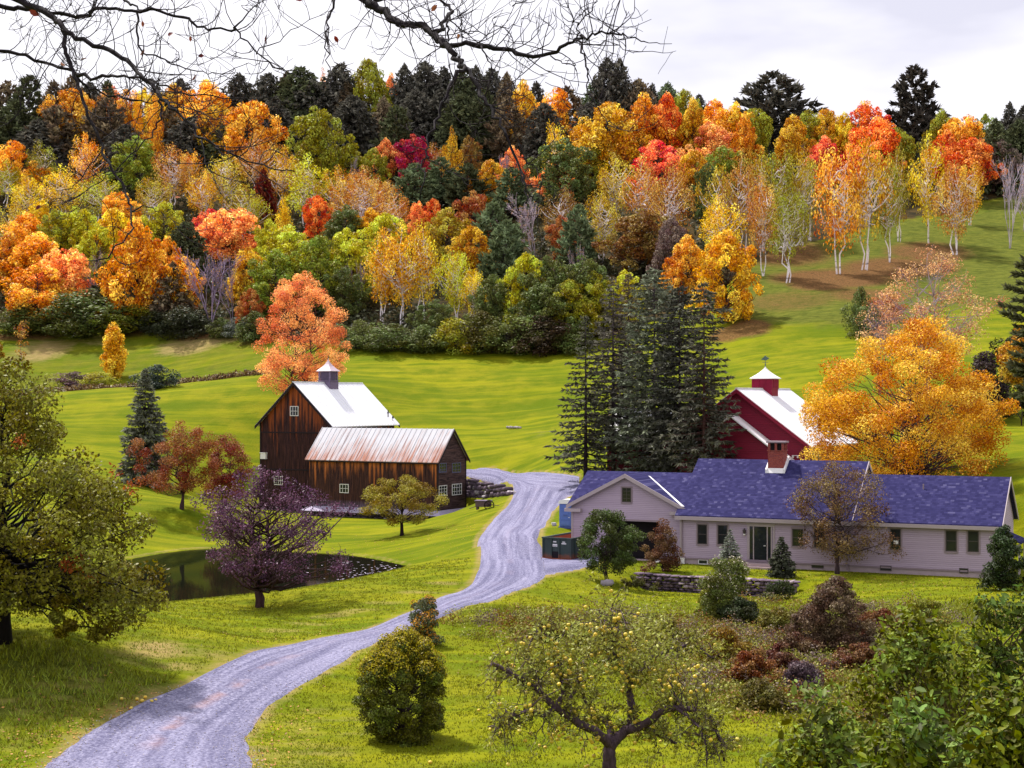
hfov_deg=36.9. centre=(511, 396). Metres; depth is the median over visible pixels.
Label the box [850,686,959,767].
thicket bush
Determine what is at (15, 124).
pine tree
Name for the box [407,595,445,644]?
rose bush
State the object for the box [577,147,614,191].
round crowned tree
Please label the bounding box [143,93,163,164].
poplar tree
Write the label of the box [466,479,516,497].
stone wall
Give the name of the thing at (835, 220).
birch tree
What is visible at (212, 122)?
maple tree
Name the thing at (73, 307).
hillside shrub
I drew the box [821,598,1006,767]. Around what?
thicket bush
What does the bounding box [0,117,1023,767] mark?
ground
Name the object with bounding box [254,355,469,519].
old barn
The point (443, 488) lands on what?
window
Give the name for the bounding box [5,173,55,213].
birch tree
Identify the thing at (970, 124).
maple tree
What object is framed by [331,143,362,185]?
round crowned tree
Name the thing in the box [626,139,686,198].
round crowned tree
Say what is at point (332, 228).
round crowned tree
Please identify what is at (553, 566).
driveway
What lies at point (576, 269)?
round crowned tree
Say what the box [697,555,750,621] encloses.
flowering shrub
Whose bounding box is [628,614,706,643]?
bramble
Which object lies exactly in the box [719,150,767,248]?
birch tree
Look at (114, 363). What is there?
poplar tree
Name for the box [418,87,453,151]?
hemlock tree
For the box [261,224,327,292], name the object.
round crowned tree
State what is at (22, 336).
sapling
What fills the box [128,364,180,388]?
hillside shrub
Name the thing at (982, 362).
shrub
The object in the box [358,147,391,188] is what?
round crowned tree
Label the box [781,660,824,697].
shrub
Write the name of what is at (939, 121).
maple tree
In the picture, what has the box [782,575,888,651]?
shrub
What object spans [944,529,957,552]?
window
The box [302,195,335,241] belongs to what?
round crowned tree
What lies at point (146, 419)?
spruce tree
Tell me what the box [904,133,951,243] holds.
birch tree
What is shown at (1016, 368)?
pine tree
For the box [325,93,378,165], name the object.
hemlock tree
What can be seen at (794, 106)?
pine tree
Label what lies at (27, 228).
maple tree
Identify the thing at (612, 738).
apple tree
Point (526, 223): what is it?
bare tree
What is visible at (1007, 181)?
bare tree
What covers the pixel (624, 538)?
tree
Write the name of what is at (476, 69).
hemlock tree
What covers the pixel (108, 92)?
pine tree
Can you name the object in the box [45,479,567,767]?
road
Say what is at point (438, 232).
round crowned tree
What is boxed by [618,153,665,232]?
birch tree
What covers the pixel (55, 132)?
pine tree
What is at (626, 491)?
window
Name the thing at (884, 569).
window
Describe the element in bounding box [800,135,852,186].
maple tree
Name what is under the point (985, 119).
maple tree
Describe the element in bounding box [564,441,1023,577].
house
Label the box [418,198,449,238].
round crowned tree
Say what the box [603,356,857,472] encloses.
red barn
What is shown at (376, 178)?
birch tree
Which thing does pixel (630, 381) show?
spruce tree
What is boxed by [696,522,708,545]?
window
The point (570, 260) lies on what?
bare tree
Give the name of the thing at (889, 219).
birch tree
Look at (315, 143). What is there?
round crowned tree
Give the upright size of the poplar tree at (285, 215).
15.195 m
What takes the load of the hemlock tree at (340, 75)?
on the ground at (794, 331)
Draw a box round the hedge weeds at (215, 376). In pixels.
[7,367,275,395]
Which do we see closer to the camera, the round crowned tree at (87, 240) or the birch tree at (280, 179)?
the round crowned tree at (87, 240)
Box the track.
[466,468,578,496]
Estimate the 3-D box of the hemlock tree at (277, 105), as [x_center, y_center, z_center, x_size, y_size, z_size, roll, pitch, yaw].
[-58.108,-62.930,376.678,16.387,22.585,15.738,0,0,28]
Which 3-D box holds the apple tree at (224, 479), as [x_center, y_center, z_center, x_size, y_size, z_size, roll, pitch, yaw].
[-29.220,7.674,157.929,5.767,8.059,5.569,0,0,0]
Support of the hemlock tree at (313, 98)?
on the ground at (794, 331)
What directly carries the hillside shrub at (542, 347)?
on the ground at (794, 331)
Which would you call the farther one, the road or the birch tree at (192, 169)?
the birch tree at (192, 169)
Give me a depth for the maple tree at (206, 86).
383.54 m
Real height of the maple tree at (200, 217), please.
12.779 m
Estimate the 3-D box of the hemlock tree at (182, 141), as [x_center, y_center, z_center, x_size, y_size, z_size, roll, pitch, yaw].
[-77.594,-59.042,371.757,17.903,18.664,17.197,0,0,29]
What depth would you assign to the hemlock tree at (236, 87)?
394.78 m
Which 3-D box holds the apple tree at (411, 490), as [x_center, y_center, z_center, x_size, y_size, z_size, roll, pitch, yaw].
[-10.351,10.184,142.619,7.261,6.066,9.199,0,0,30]
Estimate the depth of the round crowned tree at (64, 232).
303.69 m
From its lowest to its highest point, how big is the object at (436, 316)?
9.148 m
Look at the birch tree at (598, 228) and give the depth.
284.88 m
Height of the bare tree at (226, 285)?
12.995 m
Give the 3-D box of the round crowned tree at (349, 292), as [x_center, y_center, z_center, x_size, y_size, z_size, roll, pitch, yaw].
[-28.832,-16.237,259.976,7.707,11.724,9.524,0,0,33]
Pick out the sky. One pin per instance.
(844, 53)
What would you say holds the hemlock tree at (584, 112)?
on the ground at (794, 331)
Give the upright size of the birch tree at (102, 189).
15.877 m
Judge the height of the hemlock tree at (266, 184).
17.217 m
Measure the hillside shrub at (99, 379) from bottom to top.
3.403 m
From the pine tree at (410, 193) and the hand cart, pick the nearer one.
the hand cart
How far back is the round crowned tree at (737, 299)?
227.90 m
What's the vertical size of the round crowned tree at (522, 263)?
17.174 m
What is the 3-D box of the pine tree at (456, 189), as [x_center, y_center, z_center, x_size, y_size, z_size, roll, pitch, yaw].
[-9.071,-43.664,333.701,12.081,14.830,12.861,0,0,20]
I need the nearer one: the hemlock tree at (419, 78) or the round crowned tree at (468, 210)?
the round crowned tree at (468, 210)
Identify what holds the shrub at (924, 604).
on the ground at (794, 331)
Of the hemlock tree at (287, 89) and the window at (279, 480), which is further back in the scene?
the hemlock tree at (287, 89)
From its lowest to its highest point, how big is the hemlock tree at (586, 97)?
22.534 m
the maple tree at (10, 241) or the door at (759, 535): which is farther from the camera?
the maple tree at (10, 241)
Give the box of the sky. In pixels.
[0,0,1023,128]
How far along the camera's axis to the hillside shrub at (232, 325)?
257.13 m
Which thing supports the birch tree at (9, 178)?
on the ground at (794, 331)
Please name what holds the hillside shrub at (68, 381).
on the ground at (794, 331)
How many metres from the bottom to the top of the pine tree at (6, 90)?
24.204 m
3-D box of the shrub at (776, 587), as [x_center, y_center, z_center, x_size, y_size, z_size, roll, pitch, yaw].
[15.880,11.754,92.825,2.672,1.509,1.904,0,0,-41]
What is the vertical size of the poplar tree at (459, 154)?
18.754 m
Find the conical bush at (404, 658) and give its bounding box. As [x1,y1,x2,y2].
[351,625,447,747]
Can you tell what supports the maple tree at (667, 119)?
on the ground at (794, 331)
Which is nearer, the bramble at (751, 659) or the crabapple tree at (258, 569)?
the bramble at (751, 659)
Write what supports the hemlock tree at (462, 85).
on the ground at (794, 331)
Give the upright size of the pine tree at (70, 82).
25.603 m
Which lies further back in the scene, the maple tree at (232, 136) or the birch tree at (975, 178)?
the maple tree at (232, 136)
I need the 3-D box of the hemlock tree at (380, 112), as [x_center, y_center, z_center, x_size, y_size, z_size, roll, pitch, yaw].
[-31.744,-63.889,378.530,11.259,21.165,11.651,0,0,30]
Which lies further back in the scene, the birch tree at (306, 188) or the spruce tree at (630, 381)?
the birch tree at (306, 188)
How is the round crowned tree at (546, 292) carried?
on the ground at (794, 331)
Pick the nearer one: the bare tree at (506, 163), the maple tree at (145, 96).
the bare tree at (506, 163)
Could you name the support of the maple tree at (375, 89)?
on the ground at (794, 331)
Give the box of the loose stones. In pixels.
[21,586,524,767]
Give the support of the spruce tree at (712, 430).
on the ground at (794, 331)
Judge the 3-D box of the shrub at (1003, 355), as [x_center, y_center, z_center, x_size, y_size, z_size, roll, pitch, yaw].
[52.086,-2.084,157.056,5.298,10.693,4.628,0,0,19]
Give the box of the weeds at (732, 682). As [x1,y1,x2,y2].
[436,592,1023,732]
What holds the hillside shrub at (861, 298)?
on the ground at (794, 331)
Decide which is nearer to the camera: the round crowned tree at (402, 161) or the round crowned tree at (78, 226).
the round crowned tree at (78, 226)
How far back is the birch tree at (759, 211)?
259.85 m
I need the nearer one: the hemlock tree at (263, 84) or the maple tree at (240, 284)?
the maple tree at (240, 284)
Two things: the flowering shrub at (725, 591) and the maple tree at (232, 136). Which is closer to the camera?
the flowering shrub at (725, 591)
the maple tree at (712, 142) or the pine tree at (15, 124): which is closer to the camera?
the maple tree at (712, 142)
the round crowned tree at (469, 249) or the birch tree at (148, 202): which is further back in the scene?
the birch tree at (148, 202)
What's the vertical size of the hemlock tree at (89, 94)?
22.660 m
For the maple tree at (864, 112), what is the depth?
340.73 m
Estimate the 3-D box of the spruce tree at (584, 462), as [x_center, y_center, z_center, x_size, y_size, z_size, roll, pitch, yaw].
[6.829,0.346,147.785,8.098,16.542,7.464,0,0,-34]
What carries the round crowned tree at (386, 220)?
on the ground at (794, 331)
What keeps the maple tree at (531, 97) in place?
on the ground at (794, 331)
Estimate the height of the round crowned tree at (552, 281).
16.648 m
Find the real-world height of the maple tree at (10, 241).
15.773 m
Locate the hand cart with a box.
[469,500,499,509]
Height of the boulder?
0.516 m
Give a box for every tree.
[0,0,674,269]
[0,74,42,140]
[0,79,26,129]
[0,99,43,153]
[0,119,77,172]
[0,140,55,199]
[0,158,21,207]
[0,201,34,239]
[0,211,55,257]
[0,231,34,292]
[0,231,86,290]
[0,263,77,325]
[0,355,172,644]
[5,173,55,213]
[23,247,93,301]
[24,104,92,160]
[24,139,57,195]
[24,199,56,240]
[35,208,71,256]
[36,87,97,145]
[37,79,65,118]
[37,163,87,212]
[51,205,98,261]
[61,74,83,120]
[67,131,108,200]
[67,222,121,282]
[74,171,120,221]
[76,97,131,156]
[77,82,102,142]
[81,247,106,291]
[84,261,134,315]
[86,206,137,274]
[92,215,179,315]
[94,85,124,118]
[98,79,116,132]
[98,124,156,179]
[99,321,127,378]
[101,191,143,231]
[106,135,161,193]
[114,89,143,132]
[115,368,173,488]
[125,420,222,509]
[130,95,144,154]
[132,87,155,138]
[133,176,173,222]
[140,201,183,248]
[143,82,196,133]
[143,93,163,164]
[144,261,203,326]
[150,142,191,204]
[151,236,192,286]
[152,104,193,151]
[153,255,206,312]
[156,116,218,175]
[158,78,192,118]
[161,220,215,290]
[173,245,242,323]
[175,79,244,134]
[175,150,207,202]
[183,168,218,214]
[188,465,357,607]
[192,208,224,253]
[193,101,241,164]
[193,123,250,177]
[193,207,260,267]
[199,433,254,506]
[202,152,245,216]
[215,72,256,138]
[215,256,238,322]
[219,183,263,239]
[222,100,289,182]
[225,246,274,303]
[234,287,269,329]
[235,131,282,188]
[239,189,272,235]
[243,249,312,319]
[244,72,281,138]
[251,167,280,228]
[251,270,352,394]
[253,218,278,261]
[257,95,299,165]
[259,144,308,210]
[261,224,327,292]
[269,65,327,142]
[270,71,296,95]
[274,194,293,252]
[275,105,358,189]
[282,78,338,141]
[284,151,333,227]
[287,235,346,313]
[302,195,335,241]
[313,164,355,213]
[314,266,370,320]
[317,61,356,114]
[319,204,373,260]
[322,81,356,143]
[322,227,380,301]
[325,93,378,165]
[327,170,391,225]
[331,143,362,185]
[338,165,380,207]
[345,260,367,300]
[350,157,358,178]
[351,58,396,119]
[353,207,384,253]
[356,212,409,268]
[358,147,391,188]
[358,474,448,535]
[361,227,399,321]
[364,178,405,214]
[367,95,397,152]
[368,220,431,324]
[369,104,426,172]
[370,137,400,176]
[371,185,410,234]
[385,72,395,94]
[387,63,416,105]
[388,162,445,209]
[391,133,433,186]
[394,88,440,150]
[399,218,445,316]
[401,60,445,104]
[405,201,429,243]
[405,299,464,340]
[415,156,466,206]
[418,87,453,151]
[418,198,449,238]
[422,142,448,169]
[422,207,470,272]
[426,66,455,108]
[428,93,492,162]
[431,247,480,321]
[440,126,464,179]
[442,162,493,210]
[444,224,496,286]
[446,69,479,102]
[450,190,490,245]
[456,134,483,178]
[458,266,487,327]
[462,273,515,330]
[463,158,511,206]
[463,201,528,265]
[465,87,502,150]
[467,63,490,119]
[469,570,767,767]
[477,219,534,291]
[478,67,503,121]
[482,95,526,157]
[485,166,542,218]
[493,71,517,132]
[494,145,530,185]
[495,251,549,329]
[498,153,509,183]
[506,193,540,256]
[507,78,536,144]
[507,282,584,344]
[517,255,575,325]
[518,101,568,169]
[523,137,597,208]
[525,80,548,127]
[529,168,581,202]
[531,87,577,139]
[538,185,580,228]
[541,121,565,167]
[542,315,628,476]
[544,215,577,261]
[544,254,620,328]
[545,279,601,343]
[550,203,599,263]
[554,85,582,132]
[567,100,611,165]
[567,101,655,188]
[567,246,584,276]
[576,508,646,579]
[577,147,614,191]
[577,270,619,334]
[579,81,599,120]
[581,187,620,259]
[581,277,644,470]
[589,57,622,107]
[591,208,693,272]
[596,152,635,231]
[596,267,691,471]
[601,269,646,329]
[603,272,651,431]
[604,57,641,148]
[615,91,675,168]
[618,78,657,147]
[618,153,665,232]
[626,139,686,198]
[632,286,719,472]
[640,91,694,162]
[646,158,696,246]
[646,216,695,277]
[649,82,658,103]
[656,81,682,109]
[658,234,705,297]
[659,281,746,472]
[667,97,713,169]
[671,88,703,124]
[674,121,738,174]
[675,150,716,208]
[684,229,763,322]
[687,162,726,220]
[694,93,707,110]
[694,98,730,149]
[694,162,739,234]
[695,145,752,189]
[697,193,746,254]
[713,101,757,174]
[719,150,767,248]
[728,69,827,148]
[728,113,764,177]
[741,148,781,250]
[745,172,779,275]
[746,108,773,163]
[761,145,796,242]
[765,183,811,282]
[771,114,818,182]
[780,146,824,245]
[783,459,907,573]
[784,110,825,163]
[795,157,826,240]
[797,315,1020,475]
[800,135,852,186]
[809,108,843,163]
[810,136,862,273]
[830,111,855,173]
[831,100,904,160]
[839,131,895,269]
[845,116,908,192]
[854,300,899,393]
[855,243,1009,400]
[865,153,908,262]
[880,127,915,184]
[883,146,911,241]
[884,64,951,153]
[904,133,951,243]
[915,108,958,160]
[920,119,972,180]
[928,129,965,190]
[929,114,984,145]
[931,160,978,254]
[937,136,1007,193]
[957,159,985,224]
[972,116,1023,195]
[973,113,996,142]
[980,134,1022,192]
[990,154,1023,247]
[996,254,1023,402]
[1000,100,1018,136]
[1004,117,1023,190]
[1012,105,1023,123]
[1015,180,1023,230]
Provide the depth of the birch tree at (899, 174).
286.73 m
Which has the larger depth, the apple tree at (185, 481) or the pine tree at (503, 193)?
the pine tree at (503, 193)
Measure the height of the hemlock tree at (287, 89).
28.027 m
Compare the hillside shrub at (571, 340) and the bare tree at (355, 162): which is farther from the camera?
the bare tree at (355, 162)
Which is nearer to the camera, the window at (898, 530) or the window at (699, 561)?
the window at (898, 530)
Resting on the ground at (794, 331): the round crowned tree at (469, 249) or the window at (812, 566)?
the round crowned tree at (469, 249)
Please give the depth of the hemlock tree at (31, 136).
377.28 m
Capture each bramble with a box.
[507,613,573,642]
[568,616,635,648]
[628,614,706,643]
[697,626,752,663]
[720,648,786,683]
[727,677,800,712]
[764,642,798,669]
[768,631,826,659]
[818,642,881,674]
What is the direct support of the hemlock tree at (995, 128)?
on the ground at (794, 331)
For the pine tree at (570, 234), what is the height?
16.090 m
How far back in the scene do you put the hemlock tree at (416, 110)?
377.91 m
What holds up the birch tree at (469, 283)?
on the ground at (794, 331)
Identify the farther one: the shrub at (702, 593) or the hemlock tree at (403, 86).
the hemlock tree at (403, 86)
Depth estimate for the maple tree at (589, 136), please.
344.92 m
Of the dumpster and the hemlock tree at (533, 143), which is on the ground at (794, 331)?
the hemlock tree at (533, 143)
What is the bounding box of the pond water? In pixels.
[10,549,404,603]
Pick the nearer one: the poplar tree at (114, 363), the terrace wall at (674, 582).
the terrace wall at (674, 582)
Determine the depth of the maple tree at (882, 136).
327.26 m
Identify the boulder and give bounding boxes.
[601,579,613,585]
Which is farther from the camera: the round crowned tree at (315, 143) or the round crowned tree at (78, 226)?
the round crowned tree at (315, 143)
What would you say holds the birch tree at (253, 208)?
on the ground at (794, 331)
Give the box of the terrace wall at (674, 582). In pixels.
[633,572,800,596]
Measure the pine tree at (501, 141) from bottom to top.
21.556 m
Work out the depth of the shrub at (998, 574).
89.34 m
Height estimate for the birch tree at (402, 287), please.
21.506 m
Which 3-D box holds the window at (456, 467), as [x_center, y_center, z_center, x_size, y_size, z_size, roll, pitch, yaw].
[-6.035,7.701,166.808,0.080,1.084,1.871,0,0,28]
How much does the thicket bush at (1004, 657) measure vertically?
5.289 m
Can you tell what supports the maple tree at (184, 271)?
on the ground at (794, 331)
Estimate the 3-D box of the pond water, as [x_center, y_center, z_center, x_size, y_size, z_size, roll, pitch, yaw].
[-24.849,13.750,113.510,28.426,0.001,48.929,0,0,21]
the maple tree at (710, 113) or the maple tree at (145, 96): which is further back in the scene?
the maple tree at (145, 96)
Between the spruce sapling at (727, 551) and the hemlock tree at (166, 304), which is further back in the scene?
the hemlock tree at (166, 304)
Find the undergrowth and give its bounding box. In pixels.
[0,118,987,343]
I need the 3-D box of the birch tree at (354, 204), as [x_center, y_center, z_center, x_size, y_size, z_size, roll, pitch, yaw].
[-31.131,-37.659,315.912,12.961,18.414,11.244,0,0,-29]
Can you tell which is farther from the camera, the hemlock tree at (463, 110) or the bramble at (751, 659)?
the hemlock tree at (463, 110)
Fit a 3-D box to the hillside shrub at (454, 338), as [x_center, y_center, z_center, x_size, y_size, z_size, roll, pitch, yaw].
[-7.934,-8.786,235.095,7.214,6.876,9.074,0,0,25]
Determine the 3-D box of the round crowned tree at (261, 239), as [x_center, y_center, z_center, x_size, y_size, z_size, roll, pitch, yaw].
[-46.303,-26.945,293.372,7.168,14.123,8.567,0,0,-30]
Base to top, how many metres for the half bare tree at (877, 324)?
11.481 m
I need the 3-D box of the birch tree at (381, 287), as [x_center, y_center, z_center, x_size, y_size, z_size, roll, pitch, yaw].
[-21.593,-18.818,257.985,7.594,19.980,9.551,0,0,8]
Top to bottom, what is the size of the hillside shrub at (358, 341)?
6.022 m
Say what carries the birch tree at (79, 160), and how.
on the ground at (794, 331)
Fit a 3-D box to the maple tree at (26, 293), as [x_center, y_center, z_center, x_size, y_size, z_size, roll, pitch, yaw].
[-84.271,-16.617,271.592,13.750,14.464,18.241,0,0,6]
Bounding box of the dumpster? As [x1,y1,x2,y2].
[541,532,582,559]
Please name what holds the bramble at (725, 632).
on the ground at (794, 331)
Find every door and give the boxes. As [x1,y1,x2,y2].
[560,505,570,525]
[746,523,775,559]
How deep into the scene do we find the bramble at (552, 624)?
70.99 m
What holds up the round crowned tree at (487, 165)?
on the ground at (794, 331)
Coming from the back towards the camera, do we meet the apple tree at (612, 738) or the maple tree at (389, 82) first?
the maple tree at (389, 82)
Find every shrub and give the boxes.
[0,302,60,336]
[0,342,5,382]
[14,288,126,339]
[48,371,102,386]
[79,371,121,386]
[87,304,160,333]
[91,309,123,328]
[127,310,179,334]
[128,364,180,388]
[145,305,218,339]
[204,317,232,339]
[220,317,251,337]
[232,310,278,344]
[330,319,384,351]
[362,323,422,352]
[394,325,450,354]
[429,317,479,355]
[459,310,505,354]
[473,313,545,355]
[507,315,571,357]
[547,316,597,354]
[621,575,661,590]
[638,518,684,574]
[693,589,714,617]
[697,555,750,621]
[716,596,759,626]
[753,605,803,635]
[763,580,795,600]
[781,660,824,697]
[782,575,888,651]
[839,286,875,334]
[845,305,884,340]
[855,608,904,639]
[862,292,908,320]
[895,598,952,625]
[969,351,1012,416]
[976,336,1023,417]
[976,524,1023,590]
[994,324,1023,425]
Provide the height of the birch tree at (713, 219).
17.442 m
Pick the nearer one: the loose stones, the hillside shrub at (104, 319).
the loose stones
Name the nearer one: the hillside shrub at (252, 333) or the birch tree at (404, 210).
the hillside shrub at (252, 333)
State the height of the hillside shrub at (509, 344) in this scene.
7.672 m
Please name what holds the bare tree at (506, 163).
on the ground at (794, 331)
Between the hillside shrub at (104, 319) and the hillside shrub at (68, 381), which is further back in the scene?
the hillside shrub at (104, 319)
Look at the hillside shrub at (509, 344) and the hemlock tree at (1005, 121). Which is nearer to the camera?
the hillside shrub at (509, 344)
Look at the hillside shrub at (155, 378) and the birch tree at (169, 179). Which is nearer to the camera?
the hillside shrub at (155, 378)
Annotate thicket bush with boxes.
[754,673,865,767]
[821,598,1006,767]
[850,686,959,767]
[939,670,1023,767]
[943,579,1023,766]
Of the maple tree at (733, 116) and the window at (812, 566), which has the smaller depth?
the window at (812, 566)
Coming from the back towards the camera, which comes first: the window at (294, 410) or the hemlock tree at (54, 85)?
the hemlock tree at (54, 85)
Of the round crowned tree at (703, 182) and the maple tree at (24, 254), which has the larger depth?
the round crowned tree at (703, 182)
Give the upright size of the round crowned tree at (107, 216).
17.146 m
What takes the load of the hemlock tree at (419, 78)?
on the ground at (794, 331)
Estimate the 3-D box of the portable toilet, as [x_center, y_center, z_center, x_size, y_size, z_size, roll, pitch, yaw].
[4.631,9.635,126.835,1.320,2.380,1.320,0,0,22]
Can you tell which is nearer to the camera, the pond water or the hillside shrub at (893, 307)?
the pond water
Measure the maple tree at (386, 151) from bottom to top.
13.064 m
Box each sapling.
[14,321,29,373]
[716,529,742,573]
[765,537,797,578]
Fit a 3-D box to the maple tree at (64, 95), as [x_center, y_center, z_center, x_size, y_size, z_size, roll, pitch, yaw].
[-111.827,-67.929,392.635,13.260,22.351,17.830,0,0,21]
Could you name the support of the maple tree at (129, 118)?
on the ground at (794, 331)
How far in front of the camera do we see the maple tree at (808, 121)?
344.50 m
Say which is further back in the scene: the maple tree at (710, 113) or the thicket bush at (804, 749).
the maple tree at (710, 113)
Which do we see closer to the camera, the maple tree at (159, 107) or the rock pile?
the rock pile
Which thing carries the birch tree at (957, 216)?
on the ground at (794, 331)
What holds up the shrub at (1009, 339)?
on the ground at (794, 331)
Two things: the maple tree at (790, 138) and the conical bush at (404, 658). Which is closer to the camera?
the conical bush at (404, 658)
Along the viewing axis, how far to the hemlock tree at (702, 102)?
380.27 m
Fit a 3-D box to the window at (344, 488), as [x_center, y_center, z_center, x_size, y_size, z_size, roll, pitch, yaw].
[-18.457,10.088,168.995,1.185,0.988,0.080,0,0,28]
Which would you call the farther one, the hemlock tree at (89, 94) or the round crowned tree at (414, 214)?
the hemlock tree at (89, 94)
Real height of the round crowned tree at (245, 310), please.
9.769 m
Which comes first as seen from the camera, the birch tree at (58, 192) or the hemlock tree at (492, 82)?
the birch tree at (58, 192)
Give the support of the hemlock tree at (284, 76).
on the ground at (794, 331)
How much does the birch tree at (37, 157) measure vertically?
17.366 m
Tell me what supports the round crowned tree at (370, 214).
on the ground at (794, 331)
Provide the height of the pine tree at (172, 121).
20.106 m
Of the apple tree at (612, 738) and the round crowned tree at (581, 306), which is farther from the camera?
the round crowned tree at (581, 306)
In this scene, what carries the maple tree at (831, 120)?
on the ground at (794, 331)
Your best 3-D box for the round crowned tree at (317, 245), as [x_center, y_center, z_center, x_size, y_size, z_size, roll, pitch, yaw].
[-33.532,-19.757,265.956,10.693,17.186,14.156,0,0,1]
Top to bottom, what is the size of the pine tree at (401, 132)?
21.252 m
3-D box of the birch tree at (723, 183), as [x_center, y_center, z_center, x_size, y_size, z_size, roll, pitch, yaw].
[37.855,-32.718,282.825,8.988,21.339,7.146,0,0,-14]
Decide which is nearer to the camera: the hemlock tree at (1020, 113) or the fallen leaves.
the fallen leaves
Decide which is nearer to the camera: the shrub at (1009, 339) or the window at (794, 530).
the window at (794, 530)
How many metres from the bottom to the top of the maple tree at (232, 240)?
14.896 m
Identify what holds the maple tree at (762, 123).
on the ground at (794, 331)
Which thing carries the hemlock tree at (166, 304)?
on the ground at (794, 331)
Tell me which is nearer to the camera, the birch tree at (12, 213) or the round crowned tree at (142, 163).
the birch tree at (12, 213)
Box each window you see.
[274,476,282,484]
[290,406,298,415]
[340,484,348,492]
[439,463,446,472]
[439,485,446,495]
[452,462,460,472]
[452,483,461,494]
[621,486,632,503]
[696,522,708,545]
[698,560,707,564]
[716,523,728,545]
[791,527,804,547]
[811,563,823,567]
[813,526,825,549]
[880,565,891,570]
[889,527,901,551]
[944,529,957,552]
[959,568,967,572]
[966,530,980,553]
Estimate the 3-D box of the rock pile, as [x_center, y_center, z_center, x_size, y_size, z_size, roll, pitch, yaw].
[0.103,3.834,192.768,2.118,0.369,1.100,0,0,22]
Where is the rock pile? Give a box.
[506,426,521,428]
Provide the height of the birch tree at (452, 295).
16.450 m
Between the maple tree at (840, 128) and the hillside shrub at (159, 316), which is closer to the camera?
the hillside shrub at (159, 316)
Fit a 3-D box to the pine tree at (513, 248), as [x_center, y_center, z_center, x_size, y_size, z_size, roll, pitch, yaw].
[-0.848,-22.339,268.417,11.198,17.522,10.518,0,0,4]
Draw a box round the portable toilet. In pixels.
[558,499,570,528]
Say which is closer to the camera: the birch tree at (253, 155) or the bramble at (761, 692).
the bramble at (761, 692)
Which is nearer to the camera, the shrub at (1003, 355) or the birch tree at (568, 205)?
the shrub at (1003, 355)
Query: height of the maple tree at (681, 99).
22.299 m
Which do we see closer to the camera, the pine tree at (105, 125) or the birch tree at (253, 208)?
the birch tree at (253, 208)
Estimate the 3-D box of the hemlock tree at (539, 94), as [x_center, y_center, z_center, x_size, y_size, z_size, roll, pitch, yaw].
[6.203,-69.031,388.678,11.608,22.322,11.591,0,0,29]
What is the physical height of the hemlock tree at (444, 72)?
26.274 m
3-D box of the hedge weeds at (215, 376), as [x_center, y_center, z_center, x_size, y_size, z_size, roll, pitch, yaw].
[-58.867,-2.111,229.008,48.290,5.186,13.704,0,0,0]
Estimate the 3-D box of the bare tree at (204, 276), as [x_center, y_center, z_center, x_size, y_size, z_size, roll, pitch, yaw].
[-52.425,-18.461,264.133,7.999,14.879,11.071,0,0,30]
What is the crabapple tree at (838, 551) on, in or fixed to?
on the ground at (794, 331)
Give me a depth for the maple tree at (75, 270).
275.77 m
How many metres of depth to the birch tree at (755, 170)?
283.71 m
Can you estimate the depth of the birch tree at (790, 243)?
252.79 m
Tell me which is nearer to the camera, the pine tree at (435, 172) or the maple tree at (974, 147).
the maple tree at (974, 147)
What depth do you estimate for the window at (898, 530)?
102.77 m
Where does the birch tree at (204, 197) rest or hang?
on the ground at (794, 331)
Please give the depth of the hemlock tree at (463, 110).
372.71 m
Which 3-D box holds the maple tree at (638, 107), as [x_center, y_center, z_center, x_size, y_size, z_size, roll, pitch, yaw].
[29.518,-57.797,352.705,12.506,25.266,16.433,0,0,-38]
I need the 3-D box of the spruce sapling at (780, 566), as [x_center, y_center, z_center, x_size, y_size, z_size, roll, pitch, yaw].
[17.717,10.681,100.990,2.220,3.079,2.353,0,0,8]
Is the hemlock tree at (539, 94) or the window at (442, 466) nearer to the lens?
the window at (442, 466)
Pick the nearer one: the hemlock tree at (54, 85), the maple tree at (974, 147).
the maple tree at (974, 147)
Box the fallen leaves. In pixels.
[1,512,1016,767]
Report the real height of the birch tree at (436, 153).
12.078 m
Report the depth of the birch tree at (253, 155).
344.51 m
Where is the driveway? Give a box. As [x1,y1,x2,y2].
[542,557,598,574]
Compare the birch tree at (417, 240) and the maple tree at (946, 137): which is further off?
the maple tree at (946, 137)
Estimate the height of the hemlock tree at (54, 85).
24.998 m
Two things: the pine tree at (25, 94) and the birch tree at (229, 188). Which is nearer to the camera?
the birch tree at (229, 188)
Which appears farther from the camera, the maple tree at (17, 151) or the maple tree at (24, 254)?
the maple tree at (17, 151)
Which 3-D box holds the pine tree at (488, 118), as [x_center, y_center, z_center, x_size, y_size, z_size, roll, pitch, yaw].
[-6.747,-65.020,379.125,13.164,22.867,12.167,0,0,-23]
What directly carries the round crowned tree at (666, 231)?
on the ground at (794, 331)
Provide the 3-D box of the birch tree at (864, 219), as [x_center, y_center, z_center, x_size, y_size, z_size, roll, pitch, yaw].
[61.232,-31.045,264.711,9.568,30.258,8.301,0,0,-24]
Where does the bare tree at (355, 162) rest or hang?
on the ground at (794, 331)
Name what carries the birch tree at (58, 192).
on the ground at (794, 331)
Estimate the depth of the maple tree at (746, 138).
341.39 m

